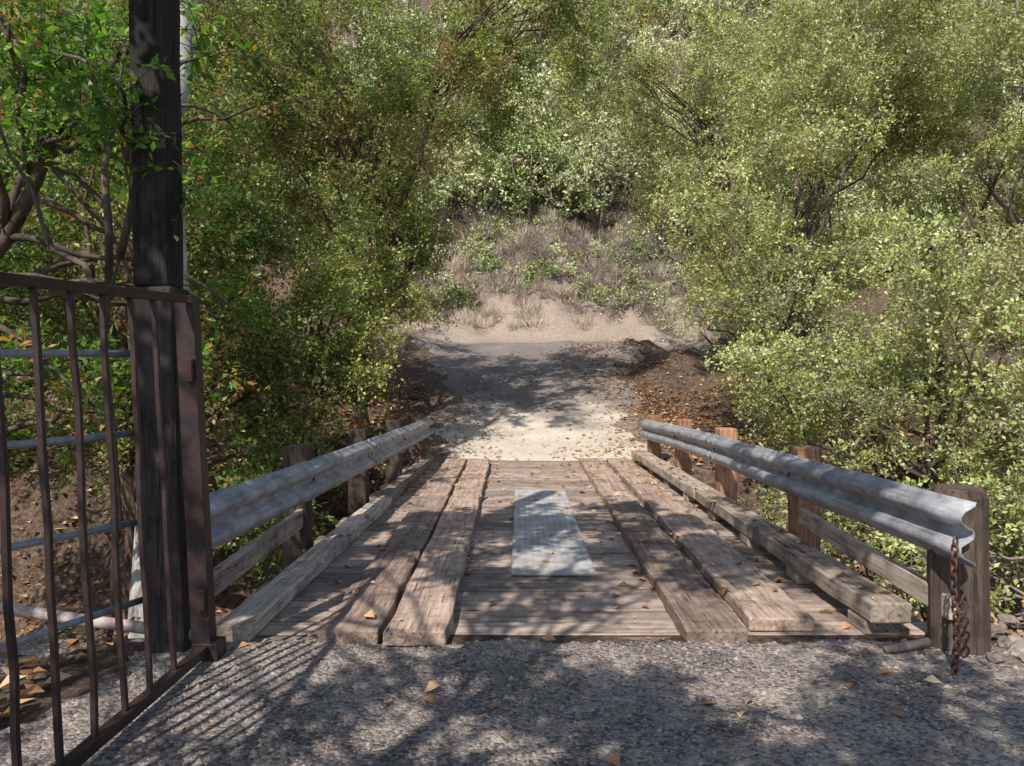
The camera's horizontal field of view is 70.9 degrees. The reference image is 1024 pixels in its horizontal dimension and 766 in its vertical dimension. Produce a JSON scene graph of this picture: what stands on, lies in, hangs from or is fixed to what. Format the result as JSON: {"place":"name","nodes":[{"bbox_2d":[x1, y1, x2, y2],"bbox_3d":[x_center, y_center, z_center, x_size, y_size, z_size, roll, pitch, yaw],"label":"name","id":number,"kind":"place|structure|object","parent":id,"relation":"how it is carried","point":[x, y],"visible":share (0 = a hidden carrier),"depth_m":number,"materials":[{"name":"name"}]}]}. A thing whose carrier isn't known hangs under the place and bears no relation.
{"place":"outdoors","nodes":[
{"label":"outdoors","id":0,"kind":"place"},
{"bbox_2d":[0,637,1023,765],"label":"asphalt road","id":1,"kind":"structure","parent":0,"point":[438,743],"depth_m":3.23,"materials":[{"name":"grey gravel"}]},
{"bbox_2d":[0,0,1023,729],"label":"ground","id":2,"kind":"structure","parent":0,"point":[416,368],"depth_m":16.39,"materials":[{"name":"brown soil"}]},
{"bbox_2d":[0,349,190,650],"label":"pipe fence","id":3,"kind":"object","parent":2,"relation":"on","point":[66,619],"visible":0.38,"depth_m":3.69,"materials":[{"name":"metal"}]},
{"bbox_2d":[0,0,209,466],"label":"oak tree","id":4,"kind":"object","parent":2,"relation":"on","point":[15,384],"visible":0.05,"depth_m":11.52,"materials":[{"name":"green plant"}]},
{"bbox_2d":[0,272,225,765],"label":"steel bar gate","id":5,"kind":"structure","parent":2,"relation":"on","point":[207,644],"depth_m":3.02,"materials":[{"name":"black metal"}]},
{"bbox_2d":[0,0,270,637],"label":"laurel sapling","id":6,"kind":"object","parent":2,"relation":"on","point":[103,113],"visible":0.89,"depth_m":4.11,"materials":[{"name":"green plant"}]},
{"bbox_2d":[0,0,302,468],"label":"laurel tree","id":7,"kind":"object","parent":2,"relation":"on","point":[16,205],"visible":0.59,"depth_m":6.35,"materials":[{"name":"green plant"}]},
{"bbox_2d":[129,0,191,652],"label":"timber pole","id":8,"kind":"object","parent":2,"relation":"on","point":[154,26],"visible":0.61,"depth_m":3.85,"materials":[{"name":"black wood"}]},
{"bbox_2d":[128,0,195,637],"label":"sycamore tree","id":9,"kind":"object","parent":2,"relation":"on","point":[136,611],"visible":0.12,"depth_m":7.89,"materials":[{"name":"white plant"}]},
{"bbox_2d":[0,23,363,618],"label":"laurel tree","id":10,"kind":"object","parent":2,"relation":"on","point":[208,243],"visible":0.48,"depth_m":9.30,"materials":[{"name":"green plant"}]},
{"bbox_2d":[29,0,366,402],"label":"oak tree","id":11,"kind":"object","parent":2,"relation":"on","point":[268,190],"visible":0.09,"depth_m":17.32,"materials":[{"name":"green plant"}]},
{"bbox_2d":[200,191,450,519],"bbox_3d":[-2.906,-0.542,11.608,3.629,5.402,4.104,0,1,24],"label":"oak tree","id":12,"kind":"object","parent":2,"relation":"on","point":[356,375],"visible":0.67,"depth_m":11.25,"materials":[{"name":"green plant"}]},
{"bbox_2d":[36,0,689,425],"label":"oak tree","id":13,"kind":"object","parent":2,"relation":"on","point":[348,106],"visible":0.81,"depth_m":13.89,"materials":[{"name":"green plant"}]},
{"bbox_2d":[0,0,1023,296],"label":"hillside forest","id":14,"kind":"object","parent":2,"relation":"on","point":[534,164],"visible":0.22,"depth_m":30.68,"materials":[{"name":"green plant"}]},
{"bbox_2d":[0,371,1023,716],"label":"leaf litter","id":15,"kind":"object","parent":2,"relation":"on","point":[36,673],"visible":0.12,"depth_m":11.39,"materials":[{"name":"brown plant"}]},
{"bbox_2d":[30,417,1004,637],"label":"undergrowth","id":16,"kind":"object","parent":2,"relation":"on","point":[69,635],"visible":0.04,"depth_m":11.96,"materials":[{"name":"green plant"}]},
{"bbox_2d":[390,183,697,315],"bbox_3d":[0.916,-5.550,28.708,12.134,6.825,7.336,0,1,0],"label":"sage scrub","id":17,"kind":"object","parent":2,"relation":"on","point":[475,243],"visible":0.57,"depth_m":27.50,"materials":[{"name":"green plant"}]},
{"bbox_2d":[385,169,723,335],"bbox_3d":[1.029,-5.474,28.655,13.870,8.636,8.660,0,1,0],"label":"dry brush","id":18,"kind":"object","parent":2,"relation":"on","point":[532,239],"visible":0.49,"depth_m":27.47,"materials":[{"name":"brown plant"}]},
{"bbox_2d":[216,450,926,646],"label":"timber bridge","id":19,"kind":"structure","parent":2,"relation":"on","point":[570,587],"depth_m":5.38,"materials":[{"name":"wood"}]},
{"bbox_2d":[209,413,433,595],"bbox_3d":[-1.666,1.225,8.179,0.335,1.466,8.514,0,1,2],"label":"guard rail","id":20,"kind":"object","parent":19,"relation":"attached to","point":[296,484],"visible":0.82,"depth_m":5.93,"materials":[{"name":"metal"}]},
{"bbox_2d":[123,449,940,765],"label":"fallen leaves","id":21,"kind":"object","parent":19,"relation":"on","point":[615,759],"depth_m":4.51,"materials":[{"name":"brown plant"}]},
{"bbox_2d":[638,415,990,655],"bbox_3d":[2.395,1.228,8.028,0.383,1.466,8.782,0,1,-1],"label":"guard rail","id":22,"kind":"object","parent":19,"relation":"attached to","point":[934,520],"visible":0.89,"depth_m":4.52,"materials":[{"name":"metal"}]},
{"bbox_2d":[949,535,969,675],"bbox_3d":[2.216,1.121,3.574,0.097,0.730,0.055,0,1,0],"label":"hanging chain","id":23,"kind":"object","parent":22,"relation":"hanging from","point":[956,613],"visible":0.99,"depth_m":3.56,"materials":[{"name":"brown metal"}]},
{"bbox_2d":[539,0,944,367],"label":"oak tree","id":24,"kind":"object","parent":2,"relation":"on","point":[639,61],"visible":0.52,"depth_m":17.74,"materials":[{"name":"green plant"}]},
{"bbox_2d":[642,0,1023,439],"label":"oak tree","id":25,"kind":"object","parent":2,"relation":"on","point":[906,70],"visible":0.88,"depth_m":13.20,"materials":[{"name":"green plant"}]},
{"bbox_2d":[698,199,1023,614],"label":"oak tree","id":26,"kind":"object","parent":2,"relation":"on","point":[835,391],"visible":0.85,"depth_m":9.76,"materials":[{"name":"green plant"}]},
{"bbox_2d":[826,297,1023,620],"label":"oak shrub","id":27,"kind":"object","parent":2,"relation":"on","point":[1009,494],"visible":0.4,"depth_m":7.61,"materials":[{"name":"green plant"}]},
{"bbox_2d":[882,0,1023,428],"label":"oak tree","id":28,"kind":"object","parent":2,"relation":"on","point":[1008,215],"visible":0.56,"depth_m":13.54,"materials":[{"name":"green plant"}]},
{"bbox_2d":[986,611,1023,665],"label":"rock pile","id":29,"kind":"object","parent":2,"relation":"on","point":[1014,644],"visible":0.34,"depth_m":3.96,"materials":[{"name":"grey stone"}]},
{"bbox_2d":[412,339,646,460],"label":"dirt road","id":30,"kind":"structure","parent":0,"point":[536,428],"depth_m":16.76,"materials":[{"name":"beige soil"}]},
{"bbox_2d":[330,337,781,462],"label":"fallen leaves","id":31,"kind":"object","parent":30,"relation":"on","point":[619,388],"visible":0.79,"depth_m":16.59,"materials":[{"name":"brown plant"}]}
]}

